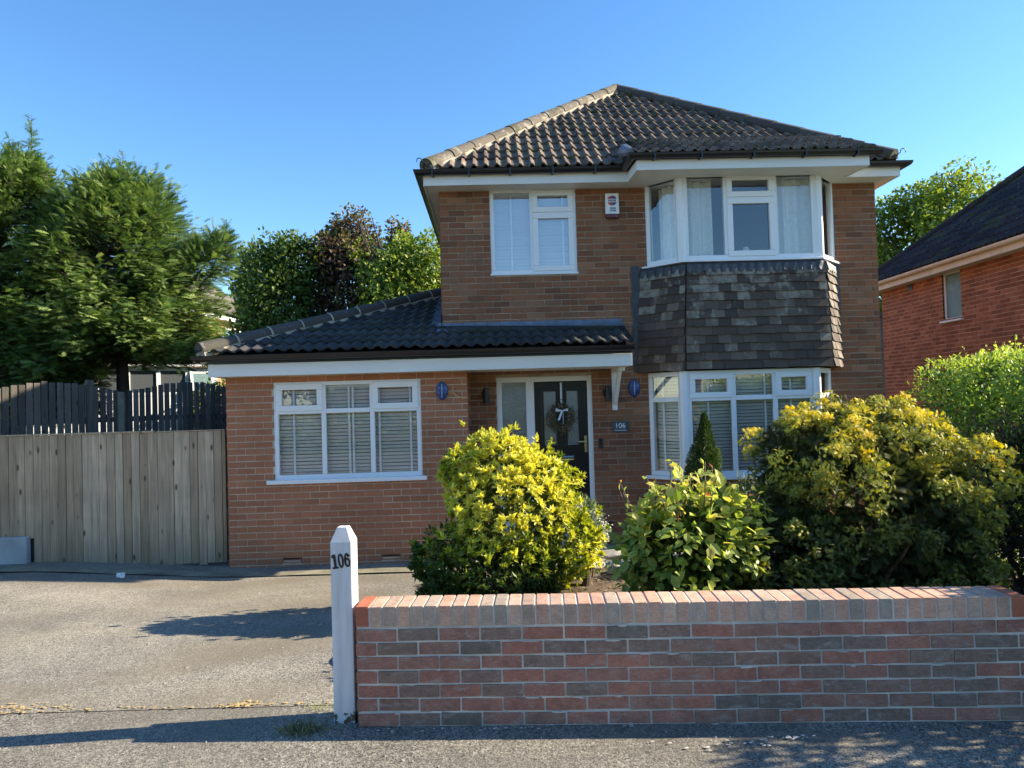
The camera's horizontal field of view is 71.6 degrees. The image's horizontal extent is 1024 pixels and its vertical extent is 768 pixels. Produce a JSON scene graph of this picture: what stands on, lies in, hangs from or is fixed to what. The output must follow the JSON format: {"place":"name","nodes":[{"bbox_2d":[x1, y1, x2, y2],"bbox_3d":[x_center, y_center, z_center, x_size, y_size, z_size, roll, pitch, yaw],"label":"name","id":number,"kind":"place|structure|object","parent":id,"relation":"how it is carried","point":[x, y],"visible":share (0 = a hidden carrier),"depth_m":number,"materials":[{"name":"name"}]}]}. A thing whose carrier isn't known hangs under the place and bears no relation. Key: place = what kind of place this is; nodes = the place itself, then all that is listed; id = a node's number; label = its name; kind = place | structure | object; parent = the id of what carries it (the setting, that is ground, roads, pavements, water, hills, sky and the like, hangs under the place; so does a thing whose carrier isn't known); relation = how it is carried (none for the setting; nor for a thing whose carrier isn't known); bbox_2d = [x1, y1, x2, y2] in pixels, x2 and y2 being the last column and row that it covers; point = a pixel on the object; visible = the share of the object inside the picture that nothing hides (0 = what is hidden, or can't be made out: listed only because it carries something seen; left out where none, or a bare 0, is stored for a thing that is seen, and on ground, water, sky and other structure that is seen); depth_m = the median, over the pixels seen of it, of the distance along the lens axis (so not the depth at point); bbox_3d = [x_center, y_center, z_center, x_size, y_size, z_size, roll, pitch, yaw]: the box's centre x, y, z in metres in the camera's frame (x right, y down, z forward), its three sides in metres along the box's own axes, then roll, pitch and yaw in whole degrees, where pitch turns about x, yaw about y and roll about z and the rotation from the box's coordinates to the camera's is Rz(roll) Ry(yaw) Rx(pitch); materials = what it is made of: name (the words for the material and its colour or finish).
{"place":"outdoors","nodes":[
{"label":"outdoors","id":0,"kind":"place"},
{"bbox_2d":[18,270,240,432],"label":"background house","id":1,"kind":"structure","parent":0,"point":[228,298],"depth_m":25.96,"materials":[{"name":"white plastic"}]},
{"bbox_2d":[0,559,474,712],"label":"driveway","id":2,"kind":"structure","parent":0,"point":[108,658],"depth_m":5.65,"materials":[{"name":"grey concrete"}]},
{"bbox_2d":[116,572,124,577],"bbox_3d":[-4.458,2.183,8.098,0.084,0.052,0.092,0,-2,-45],"label":"crumpled paper","id":3,"kind":"object","parent":2,"relation":"on","point":[120,575],"visible":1,"depth_m":8.09,"materials":[{"name":"white paper"}]},
{"bbox_2d":[0,700,328,713],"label":"lichen crust","id":4,"kind":"object","parent":2,"relation":"on","point":[237,704],"visible":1,"depth_m":4.15},
{"bbox_2d":[0,565,512,576],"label":"concrete strip","id":5,"kind":"object","parent":2,"relation":"on","point":[155,571],"visible":0.67,"depth_m":8.38,"materials":[{"name":"grey concrete"}]},
{"bbox_2d":[0,573,1000,767],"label":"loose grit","id":6,"kind":"object","parent":2,"relation":"on","point":[342,735],"visible":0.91,"depth_m":4.55,"materials":[{"name":"beige gravel"}]},
{"bbox_2d":[273,716,337,736],"bbox_3d":[-1.104,1.829,3.785,0.358,0.054,0.241,-1,-1,-14],"label":"grass weed","id":7,"kind":"object","parent":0,"point":[293,728],"depth_m":3.79,"materials":[{"name":"green plant"}]},
{"bbox_2d":[0,705,1023,767],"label":"pavement","id":8,"kind":"structure","parent":0,"point":[230,736],"depth_m":3.60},
{"bbox_2d":[304,702,331,710],"bbox_3d":[-1.119,1.849,4.077,0.141,0.019,0.105,-2,-1,13],"label":"leafy weed","id":9,"kind":"object","parent":8,"relation":"on","point":[316,706],"visible":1,"depth_m":4.08,"materials":[{"name":"green plant"}]},
{"bbox_2d":[377,722,816,750],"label":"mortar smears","id":10,"kind":"object","parent":8,"relation":"on","point":[788,736],"visible":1,"depth_m":3.56,"materials":[{"name":"grey concrete"}]},
{"bbox_2d":[0,0,1023,333],"label":"sky","id":11,"kind":"structure","parent":0,"point":[275,115],"materials":[{"name":"blue"}]},
{"bbox_2d":[5,497,1023,713],"bbox_3d":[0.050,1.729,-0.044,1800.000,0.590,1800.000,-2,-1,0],"label":"ground","id":12,"kind":"structure","parent":0,"point":[228,546],"depth_m":4.29,"materials":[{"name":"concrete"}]},
{"bbox_2d":[0,536,30,564],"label":"retaining wall","id":13,"kind":"structure","parent":12,"relation":"on","point":[15,550],"depth_m":8.75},
{"bbox_2d":[0,115,118,434],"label":"cypress tree","id":14,"kind":"object","parent":12,"relation":"on","point":[26,175],"visible":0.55,"depth_m":12.51,"materials":[{"name":"green plant"}]},
{"bbox_2d":[0,431,158,563],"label":"board fence","id":15,"kind":"object","parent":12,"relation":"on","point":[79,497],"visible":0.84,"depth_m":8.85,"materials":[{"name":"brown wood"}]},
{"bbox_2d":[157,429,227,564],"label":"board gate","id":16,"kind":"structure","parent":15,"relation":"attached to","point":[192,505],"depth_m":8.88,"materials":[{"name":"brown wood"}]},
{"bbox_2d":[0,380,228,506],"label":"picket fence","id":17,"kind":"object","parent":12,"relation":"on","point":[89,420],"visible":0.35,"depth_m":10.82,"materials":[{"name":"wood"}]},
{"bbox_2d":[0,150,245,430],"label":"cypress tree","id":18,"kind":"object","parent":12,"relation":"on","point":[132,315],"visible":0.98,"depth_m":12.45,"materials":[{"name":"green plant"}]},
{"bbox_2d":[33,364,216,435],"bbox_3d":[-9.635,0.576,17.487,4.060,3.350,3.285,-1,-2,-35],"label":"conservatory","id":19,"kind":"object","parent":12,"relation":"on","point":[139,379],"visible":0.08,"depth_m":16.76,"materials":[{"name":"white plastic"}]},
{"bbox_2d":[189,371,214,390],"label":"vent window","id":20,"kind":"structure","parent":19,"relation":"in","point":[200,377],"depth_m":17.16,"materials":[{"name":"white plastic"}]},
{"bbox_2d":[193,377,226,430],"bbox_3d":[-6.798,1.066,17.200,2.055,2.752,2.062,-2,-1,0],"label":"garden shrub","id":21,"kind":"object","parent":12,"relation":"on","point":[218,383],"visible":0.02,"depth_m":16.87,"materials":[{"name":"green plant"}]},
{"bbox_2d":[216,226,332,383],"bbox_3d":[-6.472,-1.067,19.945,3.554,6.781,3.438,-3,-2,38],"label":"green tree","id":22,"kind":"object","parent":12,"relation":"on","point":[263,300],"visible":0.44,"depth_m":19.39,"materials":[{"name":"green plant"}]},
{"bbox_2d":[330,525,357,723],"bbox_3d":[-0.925,1.401,3.951,0.121,1.214,0.123,-2,-1,3],"label":"gate post","id":23,"kind":"object","parent":12,"relation":"on","point":[344,573],"visible":0.87,"depth_m":3.90,"materials":[{"name":"white paint"}]},
{"bbox_2d":[300,202,415,360],"bbox_3d":[-4.357,-1.474,20.347,3.809,7.493,3.210,-1,-2,-29],"label":"copper tree","id":24,"kind":"object","parent":12,"relation":"on","point":[341,278],"visible":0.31,"depth_m":19.85,"materials":[{"name":"brown plant"}]},
{"bbox_2d":[344,208,440,360],"bbox_3d":[-2.838,-1.306,19.389,3.024,7.021,2.786,-1,-2,-36],"label":"lime tree","id":25,"kind":"object","parent":12,"relation":"on","point":[419,271],"visible":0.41,"depth_m":18.91,"materials":[{"name":"green plant"}]},
{"bbox_2d":[310,561,1023,705],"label":"garden bed","id":26,"kind":"object","parent":12,"relation":"on","point":[596,585],"visible":0.03,"depth_m":6.27,"materials":[{"name":"soil"}]},
{"bbox_2d":[406,420,610,596],"bbox_3d":[-0.051,1.185,6.198,1.819,1.764,1.447,-2,-1,0],"label":"evergreen shrub","id":27,"kind":"object","parent":26,"relation":"on","point":[531,560],"visible":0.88,"depth_m":5.92,"materials":[{"name":"yellow plant"}]},
{"bbox_2d":[490,566,623,592],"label":"leaf litter","id":28,"kind":"object","parent":26,"relation":"on","point":[592,583],"visible":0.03,"depth_m":6.33,"materials":[{"name":"brown plant"}]},
{"bbox_2d":[582,571,590,586],"bbox_3d":[0.657,1.786,6.305,0.092,0.254,0.082,-2,-1,0],"label":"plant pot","id":29,"kind":"object","parent":26,"relation":"on","point":[586,581],"visible":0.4,"depth_m":6.28,"materials":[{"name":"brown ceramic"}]},
{"bbox_2d":[568,494,612,575],"bbox_3d":[0.724,1.489,6.713,0.496,0.950,0.446,-2,-1,0],"label":"flowering shrub","id":30,"kind":"object","parent":26,"relation":"on","point":[592,508],"visible":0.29,"depth_m":6.64,"materials":[{"name":"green plant"}]},
{"bbox_2d":[594,560,605,570],"bbox_3d":[0.850,1.841,7.156,0.220,0.126,0.154,-1,-2,-26],"label":"rock","id":31,"kind":"object","parent":26,"relation":"on","point":[599,568],"visible":0.32,"depth_m":7.11,"materials":[{"name":"grey stone"}]},
{"bbox_2d":[597,549,621,559],"bbox_3d":[1.078,1.802,7.507,0.398,0.102,0.280,-2,-1,0],"label":"rock","id":32,"kind":"object","parent":26,"relation":"on","point":[611,554],"visible":0.44,"depth_m":7.40,"materials":[{"name":"grey stone"}]},
{"bbox_2d":[605,565,620,574],"bbox_3d":[1.028,1.832,6.911,0.256,0.147,0.178,-2,-2,25],"label":"rock","id":33,"kind":"object","parent":26,"relation":"on","point":[610,569],"visible":0.33,"depth_m":6.88,"materials":[{"name":"grey stone"}]},
{"bbox_2d":[607,458,778,592],"bbox_3d":[1.246,1.260,4.998,1.187,1.491,1.110,-2,-2,25],"label":"leafy shrub","id":34,"kind":"object","parent":26,"relation":"on","point":[711,534],"visible":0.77,"depth_m":4.86,"materials":[{"name":"green plant"}]},
{"bbox_2d":[460,557,943,593],"bbox_3d":[1.340,1.795,5.782,4.664,0.402,3.187,-2,-1,0],"label":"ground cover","id":35,"kind":"object","parent":26,"relation":"on","point":[605,566],"visible":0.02,"depth_m":6.71,"materials":[{"name":"brown soil"}]},
{"bbox_2d":[734,468,770,509],"bbox_3d":[2.273,1.343,6.761,0.421,1.152,0.553,-2,-1,0],"label":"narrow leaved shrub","id":36,"kind":"object","parent":26,"relation":"on","point":[749,482],"visible":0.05,"depth_m":6.73,"materials":[{"name":"green plant"}]},
{"bbox_2d":[699,390,1023,590],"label":"shrub","id":37,"kind":"object","parent":26,"relation":"on","point":[904,541],"visible":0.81,"depth_m":5.15,"materials":[{"name":"green plant"}]},
{"bbox_2d":[946,407,1023,594],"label":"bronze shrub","id":38,"kind":"object","parent":26,"relation":"on","point":[1009,537],"visible":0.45,"depth_m":6.04,"materials":[{"name":"green plant"}]},
{"bbox_2d":[355,585,1023,726],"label":"garden wall","id":39,"kind":"structure","parent":12,"relation":"on","point":[910,654],"depth_m":3.77,"materials":[{"name":"red brick"}]},
{"bbox_2d":[879,313,885,419],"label":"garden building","id":40,"kind":"structure","parent":12,"relation":"on","point":[882,355],"depth_m":20.31,"materials":[{"name":"brick"}]},
{"bbox_2d":[875,156,1005,312],"bbox_3d":[16.126,-3.145,26.485,6.107,10.354,5.950,0,-2,-41],"label":"round tree","id":41,"kind":"object","parent":12,"relation":"on","point":[925,209],"visible":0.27,"depth_m":25.91,"materials":[{"name":"green plant"}]},
{"bbox_2d":[877,166,1023,444],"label":"neighbour house","id":42,"kind":"structure","parent":12,"relation":"on","point":[951,285],"depth_m":14.06,"materials":[{"name":"brick"}]},
{"bbox_2d":[939,270,963,323],"bbox_3d":[8.674,-1.728,13.967,0.160,1.005,0.690,-2,-1,0],"label":"window","id":43,"kind":"structure","parent":42,"relation":"in","point":[952,285],"depth_m":14.01,"materials":[{"name":"white plastic"}]},
{"bbox_2d":[899,334,1023,573],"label":"boundary hedge","id":44,"kind":"object","parent":12,"relation":"on","point":[968,391],"visible":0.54,"depth_m":7.53,"materials":[{"name":"green plant"}]},
{"bbox_2d":[189,84,912,567],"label":"brick house","id":45,"kind":"structure","parent":0,"point":[673,298],"depth_m":9.27,"materials":[{"name":"brown brick"}]},
{"bbox_2d":[266,378,426,484],"bbox_3d":[-2.066,0.586,8.906,1.980,1.274,0.190,-2,-1,-1],"label":"window","id":46,"kind":"structure","parent":45,"relation":"in","point":[413,386],"depth_m":8.95,"materials":[{"name":"white plastic"}]},
{"bbox_2d":[436,381,447,399],"bbox_3d":[-0.877,0.085,8.886,0.150,0.234,0.039,-2,-1,-1],"label":"wall plaque","id":47,"kind":"object","parent":45,"relation":"attached to","point":[442,390],"depth_m":8.88,"materials":[{"name":"blue ceramic"}]},
{"bbox_2d":[481,388,488,403],"bbox_3d":[-0.359,0.160,9.391,0.101,0.204,0.141,-2,-1,-1],"label":"wall lamp","id":48,"kind":"object","parent":45,"relation":"attached to","point":[485,394],"visible":1,"depth_m":9.33,"materials":[{"name":"black plastic"}]},
{"bbox_2d":[489,189,578,275],"bbox_3d":[0.284,-2.050,9.594,1.185,1.175,0.150,-2,-1,-2],"label":"window","id":49,"kind":"structure","parent":45,"relation":"in","point":[559,212],"depth_m":9.62,"materials":[{"name":"white plastic"}]},
{"bbox_2d":[534,381,590,513],"bbox_3d":[0.677,0.908,9.525,0.709,1.887,0.112,-2,-1,-1],"label":"door","id":50,"kind":"structure","parent":45,"relation":"in","point":[574,444],"depth_m":9.55,"materials":[{"name":"black plastic"}]},
{"bbox_2d":[546,383,579,434],"bbox_3d":[0.681,0.334,9.451,0.484,0.711,0.136,-2,-1,-2],"label":"door wreath","id":51,"kind":"object","parent":50,"relation":"hanging from","point":[567,426],"depth_m":9.46,"materials":[{"name":"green plant"}]},
{"bbox_2d":[599,438,602,448],"bbox_3d":[1.182,0.793,9.470,0.048,0.135,0.029,-2,-1,-1],"label":"doorbell","id":52,"kind":"object","parent":45,"relation":"attached to","point":[600,443],"visible":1,"depth_m":9.46,"materials":[{"name":"black plastic"}]},
{"bbox_2d":[602,386,610,401],"bbox_3d":[1.255,0.134,9.433,0.101,0.204,0.141,-2,-1,-1],"label":"wall lamp","id":53,"kind":"object","parent":45,"relation":"attached to","point":[606,391],"visible":1,"depth_m":9.37,"materials":[{"name":"black plastic"}]},
{"bbox_2d":[605,193,618,218],"bbox_3d":[1.343,-2.393,9.537,0.188,0.335,0.068,-2,-1,-2],"label":"alarm box","id":54,"kind":"object","parent":45,"relation":"attached to","point":[611,205],"visible":1,"depth_m":9.52,"materials":[{"name":"white paint"}]},
{"bbox_2d":[612,421,628,431],"bbox_3d":[1.446,0.570,9.484,0.220,0.145,0.021,-2,-1,-2],"label":"house number sign","id":55,"kind":"object","parent":45,"relation":"attached to","point":[619,426],"visible":1,"depth_m":9.48,"materials":[{"name":"stone"}]},
{"bbox_2d":[628,380,639,396],"bbox_3d":[1.636,0.057,9.491,0.164,0.234,0.039,-2,-1,-1],"label":"wall plaque","id":56,"kind":"object","parent":45,"relation":"attached to","point":[633,387],"depth_m":9.48,"materials":[{"name":"blue ceramic"}]},
{"bbox_2d":[644,179,676,265],"bbox_3d":[2.009,-2.159,9.429,0.507,1.145,0.070,-3,-2,43],"label":"bay window","id":57,"kind":"structure","parent":45,"relation":"in","point":[648,209],"depth_m":9.55,"materials":[{"name":"white plastic"}]},
{"bbox_2d":[648,372,681,475],"bbox_3d":[2.080,0.526,9.390,0.507,1.362,0.150,-3,-2,43],"label":"window","id":58,"kind":"structure","parent":45,"relation":"in","point":[668,399],"depth_m":9.46,"materials":[{"name":"white plastic"}]},
{"bbox_2d":[684,175,815,259],"bbox_3d":[3.095,-2.195,9.259,1.750,1.145,0.086,-2,-1,-1],"label":"bay window","id":59,"kind":"structure","parent":45,"relation":"in","point":[730,198],"depth_m":9.22,"materials":[{"name":"white plastic"}]},
{"bbox_2d":[688,368,813,475],"bbox_3d":[3.099,0.492,9.230,1.675,1.362,0.166,-2,-1,-1],"label":"bay window","id":60,"kind":"structure","parent":45,"relation":"in","point":[776,395],"depth_m":9.26,"materials":[{"name":"white plastic"}]},
{"bbox_2d":[821,368,831,410],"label":"bay window","id":61,"kind":"structure","parent":45,"relation":"in","point":[827,371],"depth_m":9.55,"materials":[{"name":"white plastic"}]},
{"bbox_2d":[821,178,834,259],"bbox_3d":[4.170,-2.221,9.486,0.070,1.145,0.507,-3,-2,43],"label":"bay window","id":62,"kind":"structure","parent":45,"relation":"in","point":[828,186],"depth_m":9.62,"materials":[{"name":"white plastic"}]},
{"bbox_2d":[561,544,1023,569],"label":"path","id":63,"kind":"structure","parent":0,"point":[612,563],"depth_m":8.50,"materials":[{"name":"concrete"}]},
{"bbox_2d":[679,412,725,516],"bbox_3d":[2.231,1.192,8.258,0.566,1.755,0.577,-2,-1,0],"label":"potted conifer","id":64,"kind":"object","parent":63,"relation":"on","point":[703,438],"visible":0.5,"depth_m":8.21,"materials":[{"name":"plant"}]}
]}

